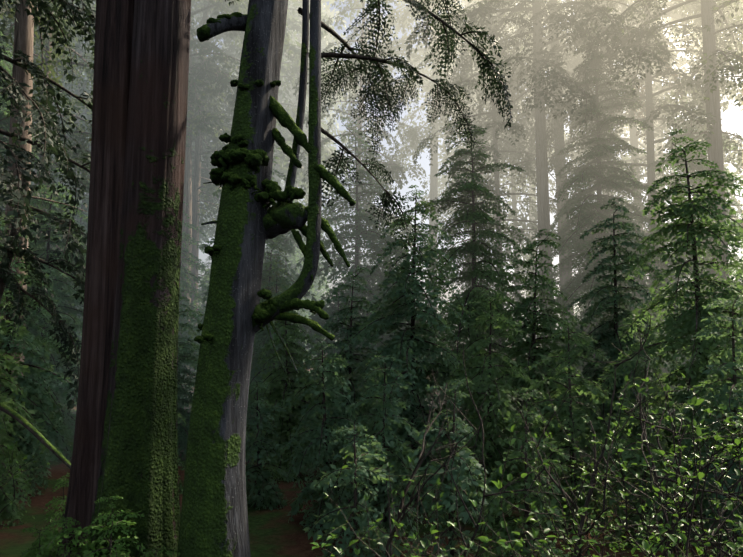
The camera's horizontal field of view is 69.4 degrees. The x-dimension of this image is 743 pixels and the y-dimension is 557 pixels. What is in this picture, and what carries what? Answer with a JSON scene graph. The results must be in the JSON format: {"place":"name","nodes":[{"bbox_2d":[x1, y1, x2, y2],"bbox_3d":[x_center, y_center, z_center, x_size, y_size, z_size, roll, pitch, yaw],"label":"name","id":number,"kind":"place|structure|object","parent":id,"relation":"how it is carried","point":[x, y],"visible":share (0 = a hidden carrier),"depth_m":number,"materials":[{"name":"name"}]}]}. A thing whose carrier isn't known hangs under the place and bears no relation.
{"place":"outdoors","nodes":[
{"label":"outdoors","id":0,"kind":"place"},
{"bbox_2d":[0,300,742,556],"bbox_3d":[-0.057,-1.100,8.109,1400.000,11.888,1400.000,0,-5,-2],"label":"forest ground","id":1,"kind":"structure","parent":0,"point":[273,533],"depth_m":6.68,"materials":[{"name":"brown soil"}]},
{"bbox_2d":[0,445,30,528],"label":"leafy shrub","id":2,"kind":"object","parent":1,"relation":"on","point":[10,448],"visible":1,"depth_m":3.93,"materials":[{"name":"green plant"}]},
{"bbox_2d":[0,441,49,518],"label":"leafy shrub","id":3,"kind":"object","parent":1,"relation":"on","point":[17,476],"visible":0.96,"depth_m":4.80,"materials":[{"name":"green plant"}]},
{"bbox_2d":[0,168,70,468],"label":"mossy deadwood","id":4,"kind":"object","parent":1,"relation":"on","point":[32,429],"visible":0.62,"depth_m":5.24,"materials":[{"name":"green plant"}]},
{"bbox_2d":[21,525,64,556],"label":"hemlock seedling","id":5,"kind":"object","parent":1,"relation":"on","point":[46,554],"visible":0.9,"depth_m":4.03,"materials":[{"name":"green plant"}]},
{"bbox_2d":[26,472,69,556],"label":"hemlock seedling","id":6,"kind":"object","parent":1,"relation":"on","point":[61,501],"visible":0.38,"depth_m":5.11,"materials":[{"name":"green plant"}]},
{"bbox_2d":[32,517,97,556],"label":"hemlock seedling","id":7,"kind":"object","parent":1,"relation":"on","point":[74,551],"visible":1,"depth_m":3.84,"materials":[{"name":"green plant"}]},
{"bbox_2d":[75,495,144,556],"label":"hemlock seedling","id":8,"kind":"object","parent":1,"relation":"on","point":[117,552],"visible":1,"depth_m":3.83,"materials":[{"name":"green plant"}]},
{"bbox_2d":[56,0,190,556],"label":"old cedar","id":9,"kind":"object","parent":1,"relation":"on","point":[125,447],"visible":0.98,"depth_m":4.38,"materials":[{"name":"red plant"}]},
{"bbox_2d":[140,546,180,556],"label":"hemlock seedling","id":10,"kind":"object","parent":1,"relation":"on","point":[145,554],"visible":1,"depth_m":3.87,"materials":[{"name":"green plant"}]},
{"bbox_2d":[0,0,512,412],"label":"overhang foliage","id":11,"kind":"object","parent":1,"relation":"on","point":[16,199],"visible":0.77,"depth_m":6.47,"materials":[{"name":"green plant"}]},
{"bbox_2d":[177,0,355,556],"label":"tree","id":12,"kind":"object","parent":1,"relation":"on","point":[249,221],"visible":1,"depth_m":4.26,"materials":[{"name":"green plant"}]},
{"bbox_2d":[45,117,689,417],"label":"trees","id":13,"kind":"object","parent":1,"relation":"on","point":[369,236],"visible":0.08,"depth_m":17.44,"materials":[{"name":"green plant"}]},
{"bbox_2d":[0,27,742,556],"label":"conifer trees","id":14,"kind":"object","parent":1,"relation":"on","point":[692,343],"visible":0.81,"depth_m":7.99,"materials":[{"name":"green plant"}]},
{"bbox_2d":[596,55,682,157],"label":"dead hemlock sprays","id":15,"kind":"object","parent":14,"relation":"on","point":[642,103],"visible":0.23,"depth_m":16.01,"materials":[{"name":"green plant"}]},
{"bbox_2d":[0,0,742,436],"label":"trees","id":16,"kind":"object","parent":1,"relation":"on","point":[542,64],"visible":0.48,"depth_m":17.99,"materials":[{"name":"green plant"}]},
{"bbox_2d":[334,547,420,556],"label":"leafy shrub","id":17,"kind":"object","parent":1,"relation":"on","point":[338,549],"visible":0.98,"depth_m":2.08,"materials":[{"name":"green plant"}]},
{"bbox_2d":[317,455,454,556],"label":"leafy shrub","id":18,"kind":"object","parent":1,"relation":"on","point":[400,525],"visible":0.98,"depth_m":2.59,"materials":[{"name":"green plant"}]},
{"bbox_2d":[378,337,568,556],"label":"bare shrub","id":19,"kind":"object","parent":1,"relation":"on","point":[392,532],"visible":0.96,"depth_m":3.57,"materials":[{"name":"brown plant"}]},
{"bbox_2d":[311,424,742,556],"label":"leafy shrub","id":20,"kind":"object","parent":1,"relation":"on","point":[484,539],"visible":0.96,"depth_m":2.07,"materials":[{"name":"green plant"}]},
{"bbox_2d":[513,539,653,556],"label":"leafy shrub","id":21,"kind":"object","parent":1,"relation":"on","point":[519,543],"visible":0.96,"depth_m":1.81,"materials":[{"name":"green plant"}]},
{"bbox_2d":[511,415,662,556],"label":"leafy shrub","id":22,"kind":"object","parent":1,"relation":"on","point":[561,534],"visible":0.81,"depth_m":3.04,"materials":[{"name":"green plant"}]},
{"bbox_2d":[479,374,742,556],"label":"leafy shrub","id":23,"kind":"object","parent":1,"relation":"on","point":[685,537],"visible":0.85,"depth_m":2.04,"materials":[{"name":"green plant"}]},
{"bbox_2d":[495,316,740,556],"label":"bare shrub","id":24,"kind":"object","parent":1,"relation":"on","point":[573,503],"visible":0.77,"depth_m":2.94,"materials":[{"name":"brown plant"}]},
{"bbox_2d":[553,375,742,556],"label":"leafy shrub","id":25,"kind":"object","parent":1,"relation":"on","point":[663,501],"visible":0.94,"depth_m":2.40,"materials":[{"name":"green plant"}]},
{"bbox_2d":[571,372,742,556],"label":"leafy shrub","id":26,"kind":"object","parent":1,"relation":"on","point":[717,501],"visible":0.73,"depth_m":2.96,"materials":[{"name":"green plant"}]},
{"bbox_2d":[612,322,742,556],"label":"bare shrub","id":27,"kind":"object","parent":1,"relation":"on","point":[639,403],"visible":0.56,"depth_m":3.65,"materials":[{"name":"brown plant"}]},
{"bbox_2d":[632,381,742,556],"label":"leafy shrub","id":28,"kind":"object","parent":1,"relation":"on","point":[721,472],"visible":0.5,"depth_m":3.37,"materials":[{"name":"green plant"}]},
{"bbox_2d":[2,0,742,304],"label":"sky","id":29,"kind":"structure","parent":0,"point":[733,119],"materials":[{"name":"white"}]}
]}

